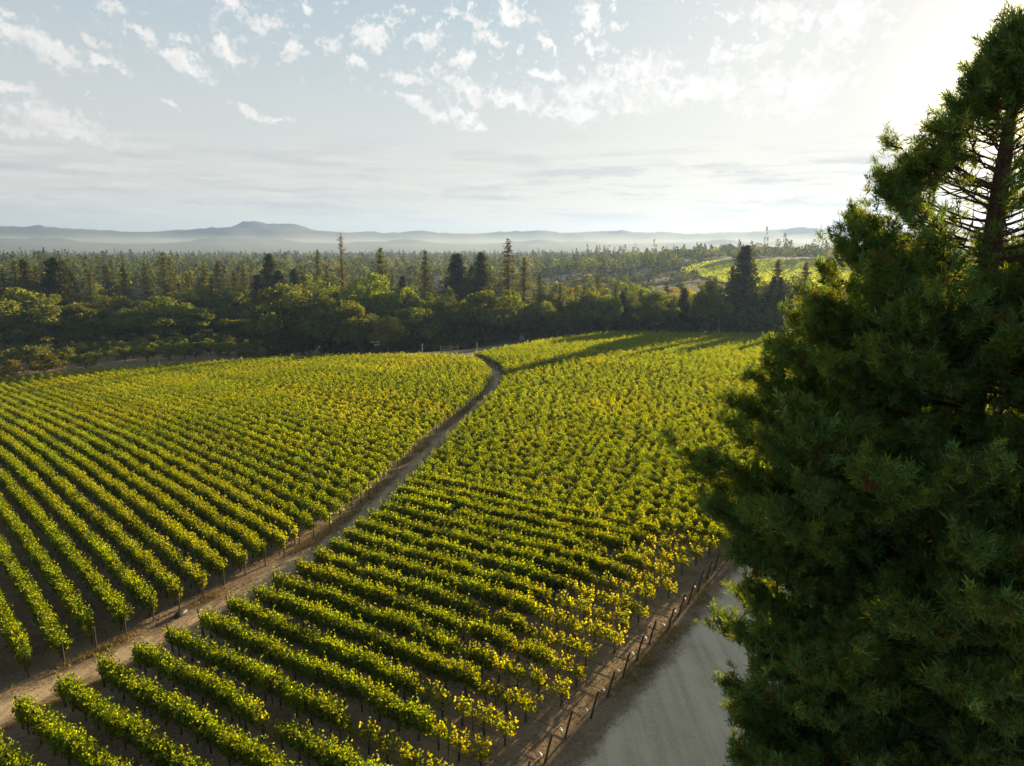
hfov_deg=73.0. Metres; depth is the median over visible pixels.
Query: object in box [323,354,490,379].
vine row
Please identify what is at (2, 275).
fir tree
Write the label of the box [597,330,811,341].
vine row
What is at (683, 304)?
redwood tree
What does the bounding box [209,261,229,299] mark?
fir tree
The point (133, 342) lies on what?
orchard tree
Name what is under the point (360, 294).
oak tree
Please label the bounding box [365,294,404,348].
oak tree
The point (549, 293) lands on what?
oak tree
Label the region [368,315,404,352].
oak tree
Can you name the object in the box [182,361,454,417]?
vine row
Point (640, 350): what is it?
vine row
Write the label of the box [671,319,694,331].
bush
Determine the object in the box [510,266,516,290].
fir tree
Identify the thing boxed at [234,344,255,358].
orchard tree
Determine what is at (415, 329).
oak tree
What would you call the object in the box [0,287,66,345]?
oak tree
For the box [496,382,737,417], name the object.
vine row
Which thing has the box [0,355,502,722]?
path
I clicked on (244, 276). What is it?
fir tree
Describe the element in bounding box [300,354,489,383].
vine row
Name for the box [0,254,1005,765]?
ground
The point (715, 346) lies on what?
vine row
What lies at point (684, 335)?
vine row
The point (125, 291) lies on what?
fir tree
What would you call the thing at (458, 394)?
vine row
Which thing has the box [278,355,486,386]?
vine row
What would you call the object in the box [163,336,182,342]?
orchard tree
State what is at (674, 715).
gravel road
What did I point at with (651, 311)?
oak tree
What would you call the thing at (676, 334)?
vine row
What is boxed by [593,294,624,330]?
oak tree
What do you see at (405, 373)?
vine row
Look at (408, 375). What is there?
vine row
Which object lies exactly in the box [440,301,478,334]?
oak tree
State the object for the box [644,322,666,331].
bush
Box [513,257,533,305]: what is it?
fir tree
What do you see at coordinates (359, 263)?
forest
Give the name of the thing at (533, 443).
vine row
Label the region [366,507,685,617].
vine row
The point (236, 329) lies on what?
oak tree
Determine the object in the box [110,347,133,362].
orchard tree
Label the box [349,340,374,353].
bush
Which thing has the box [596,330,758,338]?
vine row
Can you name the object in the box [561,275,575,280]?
farm house
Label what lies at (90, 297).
oak tree
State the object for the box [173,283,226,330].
oak tree
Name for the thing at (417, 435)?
vine row
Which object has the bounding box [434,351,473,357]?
vine row
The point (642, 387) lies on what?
vine row
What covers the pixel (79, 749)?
vine row
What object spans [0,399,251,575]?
vine row
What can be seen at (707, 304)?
oak tree
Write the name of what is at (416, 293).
oak tree
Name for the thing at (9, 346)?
orchard tree
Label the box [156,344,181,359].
orchard tree
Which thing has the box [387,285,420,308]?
oak tree
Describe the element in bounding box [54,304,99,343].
oak tree
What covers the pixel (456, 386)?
vine row
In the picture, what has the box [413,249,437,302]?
fir tree
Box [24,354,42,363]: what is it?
orchard tree
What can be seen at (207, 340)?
orchard tree
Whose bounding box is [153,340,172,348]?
orchard tree
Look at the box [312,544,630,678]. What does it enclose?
vine row
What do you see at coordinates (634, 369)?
vine row
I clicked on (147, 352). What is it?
orchard tree
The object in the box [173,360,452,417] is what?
vine row
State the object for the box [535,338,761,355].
vine row
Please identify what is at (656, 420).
vine row
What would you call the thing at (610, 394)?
vine row
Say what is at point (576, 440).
vine row
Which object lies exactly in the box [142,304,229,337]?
oak tree
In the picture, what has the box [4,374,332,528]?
vine row
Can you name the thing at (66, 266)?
redwood tree
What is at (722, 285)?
oak tree
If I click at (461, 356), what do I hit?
vine row
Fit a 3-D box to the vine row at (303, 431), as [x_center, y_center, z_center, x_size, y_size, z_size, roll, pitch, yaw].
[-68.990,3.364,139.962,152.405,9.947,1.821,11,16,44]
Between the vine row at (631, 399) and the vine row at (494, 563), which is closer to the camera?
the vine row at (494, 563)
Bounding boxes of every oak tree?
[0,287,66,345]
[0,310,41,349]
[27,317,77,344]
[39,294,61,303]
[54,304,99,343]
[64,301,110,319]
[77,287,97,298]
[78,280,92,290]
[80,283,101,289]
[81,290,100,303]
[97,287,114,299]
[97,295,150,339]
[108,306,185,336]
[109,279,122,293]
[133,296,194,337]
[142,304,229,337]
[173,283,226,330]
[187,300,249,336]
[213,318,257,341]
[214,286,249,312]
[221,278,232,288]
[238,298,276,337]
[240,282,323,357]
[287,300,347,355]
[299,274,322,299]
[303,280,341,315]
[306,296,373,353]
[333,304,378,354]
[334,272,401,342]
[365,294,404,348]
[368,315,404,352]
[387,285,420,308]
[391,292,433,321]
[393,306,443,352]
[407,284,419,295]
[416,286,458,310]
[421,296,459,336]
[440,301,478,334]
[449,289,524,343]
[491,283,505,296]
[498,293,526,321]
[508,308,539,331]
[522,300,560,335]
[532,285,565,301]
[550,294,576,319]
[552,282,567,291]
[562,285,602,332]
[566,287,579,327]
[570,297,619,325]
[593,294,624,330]
[599,287,620,297]
[615,291,641,322]
[618,282,656,302]
[631,289,680,330]
[663,287,696,307]
[673,282,688,293]
[676,294,696,306]
[687,278,734,332]
[716,284,725,292]
[755,281,792,307]
[784,275,813,310]
[792,284,812,309]
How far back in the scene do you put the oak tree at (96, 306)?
294.20 m
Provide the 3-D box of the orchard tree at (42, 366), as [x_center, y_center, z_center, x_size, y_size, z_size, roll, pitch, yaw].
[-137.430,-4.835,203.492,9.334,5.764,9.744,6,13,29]
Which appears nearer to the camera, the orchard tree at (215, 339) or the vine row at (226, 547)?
the vine row at (226, 547)
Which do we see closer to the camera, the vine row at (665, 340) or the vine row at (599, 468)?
the vine row at (599, 468)
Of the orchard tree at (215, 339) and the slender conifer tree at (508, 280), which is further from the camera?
the slender conifer tree at (508, 280)
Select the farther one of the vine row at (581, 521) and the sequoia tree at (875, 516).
the vine row at (581, 521)
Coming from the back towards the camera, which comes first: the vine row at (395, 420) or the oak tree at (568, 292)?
the oak tree at (568, 292)
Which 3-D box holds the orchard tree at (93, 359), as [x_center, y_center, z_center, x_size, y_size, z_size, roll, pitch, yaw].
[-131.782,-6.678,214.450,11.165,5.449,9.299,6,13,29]
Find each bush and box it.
[248,332,289,357]
[289,336,318,355]
[316,338,352,355]
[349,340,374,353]
[390,340,409,352]
[402,337,426,351]
[425,332,449,350]
[448,328,472,349]
[467,327,480,346]
[543,324,560,335]
[552,320,568,334]
[564,325,583,334]
[587,323,606,332]
[625,320,643,331]
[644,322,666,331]
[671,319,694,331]
[689,316,705,331]
[698,317,717,332]
[713,313,742,331]
[756,308,786,332]
[783,309,791,330]
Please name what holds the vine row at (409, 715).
on the ground at (586, 732)
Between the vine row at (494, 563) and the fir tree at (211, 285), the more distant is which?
the fir tree at (211, 285)
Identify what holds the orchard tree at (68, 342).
on the ground at (586, 732)
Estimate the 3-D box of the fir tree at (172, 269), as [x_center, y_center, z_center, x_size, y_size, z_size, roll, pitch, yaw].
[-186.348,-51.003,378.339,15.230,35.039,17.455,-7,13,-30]
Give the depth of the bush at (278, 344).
244.25 m
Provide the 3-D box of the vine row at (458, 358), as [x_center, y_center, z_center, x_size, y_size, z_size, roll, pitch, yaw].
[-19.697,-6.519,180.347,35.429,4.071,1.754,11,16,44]
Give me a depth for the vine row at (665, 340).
212.88 m
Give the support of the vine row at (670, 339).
on the ground at (586, 732)
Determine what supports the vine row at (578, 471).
on the ground at (586, 732)
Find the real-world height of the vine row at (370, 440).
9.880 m
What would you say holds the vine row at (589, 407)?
on the ground at (586, 732)
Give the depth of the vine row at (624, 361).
164.89 m
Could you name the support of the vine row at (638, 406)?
on the ground at (586, 732)
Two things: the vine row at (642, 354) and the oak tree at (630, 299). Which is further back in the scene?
the oak tree at (630, 299)
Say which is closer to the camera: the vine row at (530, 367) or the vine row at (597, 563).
the vine row at (597, 563)
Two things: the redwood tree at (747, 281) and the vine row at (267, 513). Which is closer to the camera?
the vine row at (267, 513)
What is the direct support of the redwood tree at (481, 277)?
on the ground at (586, 732)
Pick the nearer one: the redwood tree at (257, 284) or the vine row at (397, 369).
the vine row at (397, 369)
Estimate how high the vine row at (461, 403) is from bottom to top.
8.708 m
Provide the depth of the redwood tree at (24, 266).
323.24 m
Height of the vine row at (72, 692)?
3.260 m
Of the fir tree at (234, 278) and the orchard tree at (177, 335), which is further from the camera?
the fir tree at (234, 278)
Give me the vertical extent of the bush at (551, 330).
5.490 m
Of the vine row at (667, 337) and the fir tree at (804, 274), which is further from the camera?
the fir tree at (804, 274)
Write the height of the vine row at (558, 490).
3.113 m
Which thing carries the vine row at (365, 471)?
on the ground at (586, 732)
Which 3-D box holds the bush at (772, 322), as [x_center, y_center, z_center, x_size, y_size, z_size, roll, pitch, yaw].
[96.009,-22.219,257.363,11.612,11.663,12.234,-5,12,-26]
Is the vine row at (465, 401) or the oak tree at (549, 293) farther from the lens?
the oak tree at (549, 293)
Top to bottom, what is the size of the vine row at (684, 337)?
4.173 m
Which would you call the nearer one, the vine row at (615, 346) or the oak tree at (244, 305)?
the vine row at (615, 346)
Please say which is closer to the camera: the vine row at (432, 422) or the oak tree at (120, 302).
the vine row at (432, 422)
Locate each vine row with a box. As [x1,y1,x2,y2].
[0,377,315,536]
[0,382,299,545]
[0,387,288,556]
[0,391,266,565]
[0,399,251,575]
[0,407,229,585]
[0,418,210,598]
[0,430,183,609]
[0,445,158,622]
[0,465,134,635]
[0,492,99,647]
[0,533,74,663]
[0,585,34,677]
[0,728,45,765]
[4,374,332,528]
[7,683,140,765]
[14,374,344,520]
[24,374,353,511]
[34,372,363,503]
[43,371,371,495]
[50,665,217,765]
[53,371,378,487]
[63,371,387,481]
[71,369,391,474]
[81,369,398,468]
[90,368,404,462]
[92,647,301,765]
[99,367,411,456]
[108,366,416,445]
[119,365,421,445]
[127,365,425,440]
[129,639,392,765]
[136,364,430,432]
[145,363,438,433]
[155,363,441,424]
[161,619,452,765]
[165,363,446,420]
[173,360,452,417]
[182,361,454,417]
[190,360,459,410]
[197,606,530,765]
[201,360,464,411]
[209,359,467,407]
[219,358,470,400]
[224,589,553,763]
[232,358,473,398]
[238,357,477,398]
[247,357,481,396]
[247,581,573,738]
[259,356,482,390]
[268,356,484,391]
[269,566,598,718]
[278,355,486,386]
[289,354,489,386]
[290,551,615,697]
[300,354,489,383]
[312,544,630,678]
[313,353,490,377]
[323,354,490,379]
[327,532,643,660]
[337,353,491,373]
[342,525,656,644]
[352,353,486,368]
[353,516,674,631]
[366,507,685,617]
[367,352,486,366]
[378,497,695,604]
[381,351,482,363]
[388,491,704,591]
[395,480,712,580]
[396,351,481,361]
[403,474,720,569]
[410,466,728,561]
[415,351,476,359]
[417,460,731,543]
[423,455,723,532]
[429,449,709,518]
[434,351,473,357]
[434,445,732,508]
[439,440,710,499]
[444,431,710,492]
[449,429,772,490]
[453,424,700,477]
[457,420,735,471]
[459,418,783,469]
[463,411,771,468]
[469,411,770,466]
[472,405,764,458]
[474,350,768,377]
[476,400,762,453]
[478,349,769,376]
[478,352,771,380]
[479,399,757,445]
[482,348,766,373]
[482,396,739,440]
[484,353,772,381]
[485,395,733,434]
[486,353,768,380]
[487,347,771,370]
[488,391,758,431]
[491,356,757,385]
[491,388,756,426]
[492,347,768,368]
[493,384,760,424]
[494,358,756,386]
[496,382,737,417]
[497,360,761,388]
[498,345,761,366]
[498,381,741,414]
[499,361,761,390]
[499,377,731,410]
[500,363,754,393]
[501,375,735,408]
[502,365,755,396]
[503,369,730,397]
[503,373,734,402]
[503,374,733,403]
[504,344,759,366]
[504,367,755,396]
[505,344,760,363]
[509,344,758,363]
[515,342,761,361]
[517,341,759,361]
[522,341,763,359]
[526,341,762,358]
[531,340,768,357]
[532,340,759,356]
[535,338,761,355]
[537,338,763,355]
[540,338,761,353]
[544,337,760,350]
[546,338,762,352]
[547,337,762,352]
[551,336,758,348]
[552,335,759,347]
[555,336,763,347]
[557,334,762,347]
[561,335,762,346]
[565,334,759,345]
[568,334,755,343]
[572,332,761,343]
[578,333,761,342]
[579,332,763,341]
[581,332,761,342]
[585,331,760,340]
[591,331,757,339]
[592,331,803,343]
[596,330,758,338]
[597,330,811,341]
[603,329,772,337]
[624,329,772,337]
[644,329,762,336]
[705,331,797,338]
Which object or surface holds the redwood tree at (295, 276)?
on the ground at (586, 732)
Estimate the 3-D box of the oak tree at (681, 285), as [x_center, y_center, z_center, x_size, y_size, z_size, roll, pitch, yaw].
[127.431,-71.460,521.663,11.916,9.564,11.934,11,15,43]
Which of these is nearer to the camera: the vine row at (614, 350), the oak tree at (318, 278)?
the vine row at (614, 350)
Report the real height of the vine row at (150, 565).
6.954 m
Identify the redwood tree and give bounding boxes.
[12,258,39,292]
[32,256,83,307]
[50,260,85,303]
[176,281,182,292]
[246,274,270,337]
[258,253,281,289]
[266,270,288,303]
[287,268,305,308]
[395,275,408,288]
[437,253,479,337]
[465,266,474,292]
[466,251,498,330]
[611,290,631,330]
[671,287,694,332]
[721,244,766,331]
[763,276,777,314]
[767,276,788,332]
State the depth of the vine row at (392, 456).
109.31 m
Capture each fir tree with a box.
[0,267,11,303]
[2,260,32,304]
[27,266,49,295]
[66,268,87,303]
[83,273,102,308]
[100,265,119,304]
[112,265,138,306]
[136,262,157,305]
[153,252,177,303]
[162,258,181,299]
[182,273,194,290]
[194,264,214,296]
[202,277,223,331]
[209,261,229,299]
[228,269,241,300]
[236,265,250,297]
[297,266,307,291]
[313,248,323,288]
[320,265,334,294]
[369,247,393,291]
[389,267,395,288]
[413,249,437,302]
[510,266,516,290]
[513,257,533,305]
[527,272,548,304]
[552,283,565,326]
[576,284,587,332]
[594,277,604,297]
[609,283,618,327]
[632,289,643,321]
[661,283,675,308]
[698,277,721,320]
[714,266,741,320]
[759,258,791,309]
[788,261,812,309]
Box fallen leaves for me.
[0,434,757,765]
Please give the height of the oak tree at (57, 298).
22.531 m
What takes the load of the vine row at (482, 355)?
on the ground at (586, 732)
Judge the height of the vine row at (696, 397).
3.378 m
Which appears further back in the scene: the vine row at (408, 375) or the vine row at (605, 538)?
the vine row at (408, 375)
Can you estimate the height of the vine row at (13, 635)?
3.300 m
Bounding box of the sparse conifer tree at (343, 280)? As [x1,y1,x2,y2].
[328,234,352,292]
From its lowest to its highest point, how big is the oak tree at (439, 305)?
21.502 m
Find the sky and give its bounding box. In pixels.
[0,0,1023,233]
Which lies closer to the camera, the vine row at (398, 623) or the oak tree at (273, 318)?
the vine row at (398, 623)
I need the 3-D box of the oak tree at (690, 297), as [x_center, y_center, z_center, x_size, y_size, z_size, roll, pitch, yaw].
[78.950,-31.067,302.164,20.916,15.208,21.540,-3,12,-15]
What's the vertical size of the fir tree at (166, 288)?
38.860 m
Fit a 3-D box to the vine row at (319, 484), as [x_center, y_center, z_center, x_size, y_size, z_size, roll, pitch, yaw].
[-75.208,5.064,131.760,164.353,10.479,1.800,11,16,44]
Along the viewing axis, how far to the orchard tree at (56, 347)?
249.46 m
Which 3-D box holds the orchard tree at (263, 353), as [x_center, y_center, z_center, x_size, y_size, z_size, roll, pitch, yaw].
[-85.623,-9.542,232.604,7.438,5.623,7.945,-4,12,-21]
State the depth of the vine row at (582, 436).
99.11 m
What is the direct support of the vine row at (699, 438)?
on the ground at (586, 732)
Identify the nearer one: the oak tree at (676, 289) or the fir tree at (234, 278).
the oak tree at (676, 289)
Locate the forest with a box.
[0,227,975,295]
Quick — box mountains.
[0,221,1023,243]
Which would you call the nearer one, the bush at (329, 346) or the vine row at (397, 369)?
the vine row at (397, 369)
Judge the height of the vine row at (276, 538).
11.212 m
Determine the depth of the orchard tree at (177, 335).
276.27 m
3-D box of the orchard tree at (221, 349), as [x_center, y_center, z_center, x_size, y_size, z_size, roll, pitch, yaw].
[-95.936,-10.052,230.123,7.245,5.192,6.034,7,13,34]
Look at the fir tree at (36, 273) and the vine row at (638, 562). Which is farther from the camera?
the fir tree at (36, 273)
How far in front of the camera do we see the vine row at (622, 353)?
176.15 m
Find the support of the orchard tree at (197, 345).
on the ground at (586, 732)
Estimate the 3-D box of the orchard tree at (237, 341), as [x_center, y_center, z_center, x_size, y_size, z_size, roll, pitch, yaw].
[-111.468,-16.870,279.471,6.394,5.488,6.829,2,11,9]
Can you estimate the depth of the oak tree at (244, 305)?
324.07 m
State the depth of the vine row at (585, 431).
100.77 m
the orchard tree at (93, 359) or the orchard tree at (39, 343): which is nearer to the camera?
the orchard tree at (93, 359)
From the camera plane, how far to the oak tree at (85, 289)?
423.91 m
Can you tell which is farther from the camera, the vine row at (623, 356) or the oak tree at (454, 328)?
the oak tree at (454, 328)
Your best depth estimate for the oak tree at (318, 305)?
246.67 m
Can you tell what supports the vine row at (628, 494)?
on the ground at (586, 732)
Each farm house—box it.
[431,282,441,287]
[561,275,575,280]
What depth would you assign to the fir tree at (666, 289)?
278.76 m
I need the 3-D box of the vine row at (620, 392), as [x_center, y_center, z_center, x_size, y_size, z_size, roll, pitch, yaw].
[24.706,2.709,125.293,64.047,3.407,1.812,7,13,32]
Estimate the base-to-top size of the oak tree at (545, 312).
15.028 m
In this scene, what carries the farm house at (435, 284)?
on the ground at (586, 732)
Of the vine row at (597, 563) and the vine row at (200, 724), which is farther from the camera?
the vine row at (597, 563)
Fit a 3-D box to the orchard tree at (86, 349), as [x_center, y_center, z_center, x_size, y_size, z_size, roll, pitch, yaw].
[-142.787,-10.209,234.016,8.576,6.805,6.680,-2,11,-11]
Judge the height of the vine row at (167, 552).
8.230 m
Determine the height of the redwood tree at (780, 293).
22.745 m
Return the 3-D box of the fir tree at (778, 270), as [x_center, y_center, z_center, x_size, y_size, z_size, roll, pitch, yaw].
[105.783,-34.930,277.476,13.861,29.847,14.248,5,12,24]
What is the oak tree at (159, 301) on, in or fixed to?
on the ground at (586, 732)
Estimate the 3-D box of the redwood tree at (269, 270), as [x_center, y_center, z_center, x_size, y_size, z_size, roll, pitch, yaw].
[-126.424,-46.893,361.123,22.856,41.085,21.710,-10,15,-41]
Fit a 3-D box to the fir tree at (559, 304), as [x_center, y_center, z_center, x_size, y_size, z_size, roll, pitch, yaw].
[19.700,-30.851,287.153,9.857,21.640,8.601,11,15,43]
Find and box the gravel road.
[577,563,810,765]
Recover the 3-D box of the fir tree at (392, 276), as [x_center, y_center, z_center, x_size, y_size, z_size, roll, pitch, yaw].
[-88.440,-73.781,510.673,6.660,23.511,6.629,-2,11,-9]
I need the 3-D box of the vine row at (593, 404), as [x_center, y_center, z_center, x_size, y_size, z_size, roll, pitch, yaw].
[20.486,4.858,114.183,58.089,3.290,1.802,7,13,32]
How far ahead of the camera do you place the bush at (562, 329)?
273.74 m
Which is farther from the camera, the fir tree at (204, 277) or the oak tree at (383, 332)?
the fir tree at (204, 277)
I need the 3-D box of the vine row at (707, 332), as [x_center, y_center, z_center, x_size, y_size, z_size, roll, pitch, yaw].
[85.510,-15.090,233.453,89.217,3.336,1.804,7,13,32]
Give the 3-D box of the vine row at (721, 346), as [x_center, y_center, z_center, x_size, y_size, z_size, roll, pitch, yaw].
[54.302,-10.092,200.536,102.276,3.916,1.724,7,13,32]
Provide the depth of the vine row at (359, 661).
45.09 m
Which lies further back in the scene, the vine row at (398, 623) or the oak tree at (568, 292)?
the oak tree at (568, 292)
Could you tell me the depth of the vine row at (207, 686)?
40.63 m
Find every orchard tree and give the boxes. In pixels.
[0,336,53,369]
[0,345,22,353]
[0,359,27,377]
[14,342,30,350]
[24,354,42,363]
[24,356,65,371]
[32,341,54,347]
[42,349,77,367]
[47,343,64,350]
[56,339,73,346]
[59,346,81,354]
[64,341,78,349]
[65,351,105,368]
[73,344,102,355]
[94,343,110,355]
[97,344,117,359]
[100,337,121,347]
[107,335,125,344]
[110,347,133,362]
[119,337,142,346]
[121,345,138,357]
[128,339,148,347]
[131,345,158,361]
[143,342,158,357]
[148,336,161,344]
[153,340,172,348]
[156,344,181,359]
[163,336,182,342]
[163,342,183,355]
[168,333,187,340]
[169,338,189,344]
[173,343,195,359]
[179,341,202,355]
[181,335,193,344]
[185,346,205,358]
[190,331,213,340]
[191,338,214,348]
[198,334,221,345]
[202,343,216,354]
[210,338,231,345]
[211,345,232,358]
[216,333,235,344]
[217,342,238,355]
[232,334,242,344]
[234,339,248,348]
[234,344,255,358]
[247,347,268,358]
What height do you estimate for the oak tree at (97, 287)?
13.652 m
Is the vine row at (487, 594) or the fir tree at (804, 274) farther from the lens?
the fir tree at (804, 274)
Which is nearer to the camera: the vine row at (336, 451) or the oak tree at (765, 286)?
the vine row at (336, 451)
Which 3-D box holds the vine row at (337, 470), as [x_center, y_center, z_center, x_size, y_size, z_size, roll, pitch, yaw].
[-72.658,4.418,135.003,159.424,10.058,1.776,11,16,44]
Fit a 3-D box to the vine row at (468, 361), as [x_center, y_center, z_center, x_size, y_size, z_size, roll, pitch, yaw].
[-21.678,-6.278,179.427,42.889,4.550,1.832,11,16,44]
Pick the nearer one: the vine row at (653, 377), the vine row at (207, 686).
the vine row at (207, 686)
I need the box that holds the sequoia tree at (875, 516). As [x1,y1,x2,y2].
[653,0,1023,765]
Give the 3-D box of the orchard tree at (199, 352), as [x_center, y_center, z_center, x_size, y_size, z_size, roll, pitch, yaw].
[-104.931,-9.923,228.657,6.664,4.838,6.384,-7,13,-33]
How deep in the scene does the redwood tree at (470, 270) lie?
329.71 m
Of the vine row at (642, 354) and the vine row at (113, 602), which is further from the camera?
the vine row at (642, 354)
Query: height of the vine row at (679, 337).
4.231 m
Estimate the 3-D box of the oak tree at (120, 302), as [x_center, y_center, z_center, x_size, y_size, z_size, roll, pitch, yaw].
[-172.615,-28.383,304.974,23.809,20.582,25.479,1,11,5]
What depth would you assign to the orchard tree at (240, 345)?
255.01 m
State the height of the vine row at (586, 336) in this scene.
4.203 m
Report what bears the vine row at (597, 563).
on the ground at (586, 732)
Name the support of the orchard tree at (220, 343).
on the ground at (586, 732)
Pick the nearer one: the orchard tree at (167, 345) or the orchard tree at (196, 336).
the orchard tree at (167, 345)
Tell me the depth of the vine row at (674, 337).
218.69 m
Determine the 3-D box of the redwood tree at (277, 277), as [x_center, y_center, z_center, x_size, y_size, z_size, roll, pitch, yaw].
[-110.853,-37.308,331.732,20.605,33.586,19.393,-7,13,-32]
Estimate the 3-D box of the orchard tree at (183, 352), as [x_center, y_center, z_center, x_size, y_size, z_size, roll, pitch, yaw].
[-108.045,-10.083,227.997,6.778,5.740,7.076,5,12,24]
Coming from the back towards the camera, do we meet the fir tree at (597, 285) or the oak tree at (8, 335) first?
the fir tree at (597, 285)
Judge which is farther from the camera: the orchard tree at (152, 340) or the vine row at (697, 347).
the orchard tree at (152, 340)
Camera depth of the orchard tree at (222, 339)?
264.98 m
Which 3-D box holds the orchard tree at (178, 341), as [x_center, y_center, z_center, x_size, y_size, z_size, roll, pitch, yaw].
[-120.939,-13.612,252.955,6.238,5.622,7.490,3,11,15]
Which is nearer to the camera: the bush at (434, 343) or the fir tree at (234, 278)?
the bush at (434, 343)
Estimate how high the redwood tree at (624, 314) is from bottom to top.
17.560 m
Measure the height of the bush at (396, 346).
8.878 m
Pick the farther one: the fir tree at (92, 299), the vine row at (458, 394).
the fir tree at (92, 299)
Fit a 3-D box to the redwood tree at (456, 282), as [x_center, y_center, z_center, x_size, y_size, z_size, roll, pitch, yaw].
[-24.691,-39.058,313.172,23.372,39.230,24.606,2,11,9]
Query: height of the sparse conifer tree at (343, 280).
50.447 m
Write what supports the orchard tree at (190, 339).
on the ground at (586, 732)
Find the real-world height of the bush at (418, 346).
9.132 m
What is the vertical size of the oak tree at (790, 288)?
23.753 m
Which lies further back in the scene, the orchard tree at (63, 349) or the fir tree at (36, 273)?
the fir tree at (36, 273)
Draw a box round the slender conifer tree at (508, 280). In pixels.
[494,238,521,297]
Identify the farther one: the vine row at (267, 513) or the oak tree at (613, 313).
the oak tree at (613, 313)
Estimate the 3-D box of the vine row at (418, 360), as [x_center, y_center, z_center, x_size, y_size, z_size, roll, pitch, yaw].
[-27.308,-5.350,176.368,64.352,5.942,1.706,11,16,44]
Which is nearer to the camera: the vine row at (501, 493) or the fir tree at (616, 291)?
the vine row at (501, 493)
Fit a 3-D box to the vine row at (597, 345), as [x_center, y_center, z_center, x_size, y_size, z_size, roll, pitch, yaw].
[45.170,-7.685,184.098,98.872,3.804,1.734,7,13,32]
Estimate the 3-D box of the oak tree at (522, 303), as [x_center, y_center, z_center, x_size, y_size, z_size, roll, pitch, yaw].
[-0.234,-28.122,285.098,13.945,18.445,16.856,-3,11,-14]
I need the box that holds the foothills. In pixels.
[0,237,1021,254]
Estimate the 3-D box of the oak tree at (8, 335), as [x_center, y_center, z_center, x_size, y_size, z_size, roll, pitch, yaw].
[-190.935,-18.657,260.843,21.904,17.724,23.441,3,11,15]
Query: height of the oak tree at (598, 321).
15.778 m
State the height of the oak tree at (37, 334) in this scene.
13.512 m
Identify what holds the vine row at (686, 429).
on the ground at (586, 732)
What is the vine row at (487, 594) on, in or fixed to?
on the ground at (586, 732)
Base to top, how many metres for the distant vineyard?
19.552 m
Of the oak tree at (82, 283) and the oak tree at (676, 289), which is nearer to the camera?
the oak tree at (676, 289)
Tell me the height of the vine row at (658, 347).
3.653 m
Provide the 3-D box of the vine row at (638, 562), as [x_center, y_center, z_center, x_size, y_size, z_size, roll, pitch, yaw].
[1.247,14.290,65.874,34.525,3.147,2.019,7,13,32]
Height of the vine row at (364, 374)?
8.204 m
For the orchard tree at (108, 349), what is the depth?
236.28 m
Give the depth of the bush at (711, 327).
264.90 m
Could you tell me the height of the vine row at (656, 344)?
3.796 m
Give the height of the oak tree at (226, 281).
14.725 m
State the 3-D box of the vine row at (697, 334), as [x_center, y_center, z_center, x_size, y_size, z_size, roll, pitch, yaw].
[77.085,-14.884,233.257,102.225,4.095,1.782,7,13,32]
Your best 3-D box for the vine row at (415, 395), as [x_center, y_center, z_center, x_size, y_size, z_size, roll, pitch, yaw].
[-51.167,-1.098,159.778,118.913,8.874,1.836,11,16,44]
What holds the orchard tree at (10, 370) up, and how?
on the ground at (586, 732)
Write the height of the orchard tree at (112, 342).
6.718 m
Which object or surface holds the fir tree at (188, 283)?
on the ground at (586, 732)
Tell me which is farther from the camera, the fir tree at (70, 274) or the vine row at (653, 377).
the fir tree at (70, 274)
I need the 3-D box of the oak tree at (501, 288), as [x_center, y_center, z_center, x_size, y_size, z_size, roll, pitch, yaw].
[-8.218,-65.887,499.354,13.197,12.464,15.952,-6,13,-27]
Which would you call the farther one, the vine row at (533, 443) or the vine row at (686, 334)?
the vine row at (686, 334)
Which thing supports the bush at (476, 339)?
on the ground at (586, 732)
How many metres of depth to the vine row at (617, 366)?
155.54 m
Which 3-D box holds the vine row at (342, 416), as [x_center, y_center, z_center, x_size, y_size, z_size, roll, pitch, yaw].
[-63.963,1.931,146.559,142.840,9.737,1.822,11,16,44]
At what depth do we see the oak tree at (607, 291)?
308.04 m
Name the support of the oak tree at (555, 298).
on the ground at (586, 732)
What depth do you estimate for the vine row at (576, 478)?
81.06 m
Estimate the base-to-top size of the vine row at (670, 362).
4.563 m
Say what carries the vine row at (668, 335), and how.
on the ground at (586, 732)
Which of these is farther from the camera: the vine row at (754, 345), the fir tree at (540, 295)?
the fir tree at (540, 295)
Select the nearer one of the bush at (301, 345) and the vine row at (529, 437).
the vine row at (529, 437)
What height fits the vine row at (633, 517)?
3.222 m
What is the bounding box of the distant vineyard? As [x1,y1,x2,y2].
[681,259,859,286]
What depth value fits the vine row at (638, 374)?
146.66 m
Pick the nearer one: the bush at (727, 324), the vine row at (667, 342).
the vine row at (667, 342)
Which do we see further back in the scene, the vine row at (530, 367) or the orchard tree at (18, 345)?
the orchard tree at (18, 345)
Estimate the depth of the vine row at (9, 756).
36.20 m
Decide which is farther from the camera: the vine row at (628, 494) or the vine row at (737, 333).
the vine row at (737, 333)
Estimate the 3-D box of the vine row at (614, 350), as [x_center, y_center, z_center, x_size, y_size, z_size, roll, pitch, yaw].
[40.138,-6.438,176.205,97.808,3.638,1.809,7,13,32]
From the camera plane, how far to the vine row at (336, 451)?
103.75 m
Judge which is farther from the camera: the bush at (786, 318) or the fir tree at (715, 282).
the fir tree at (715, 282)

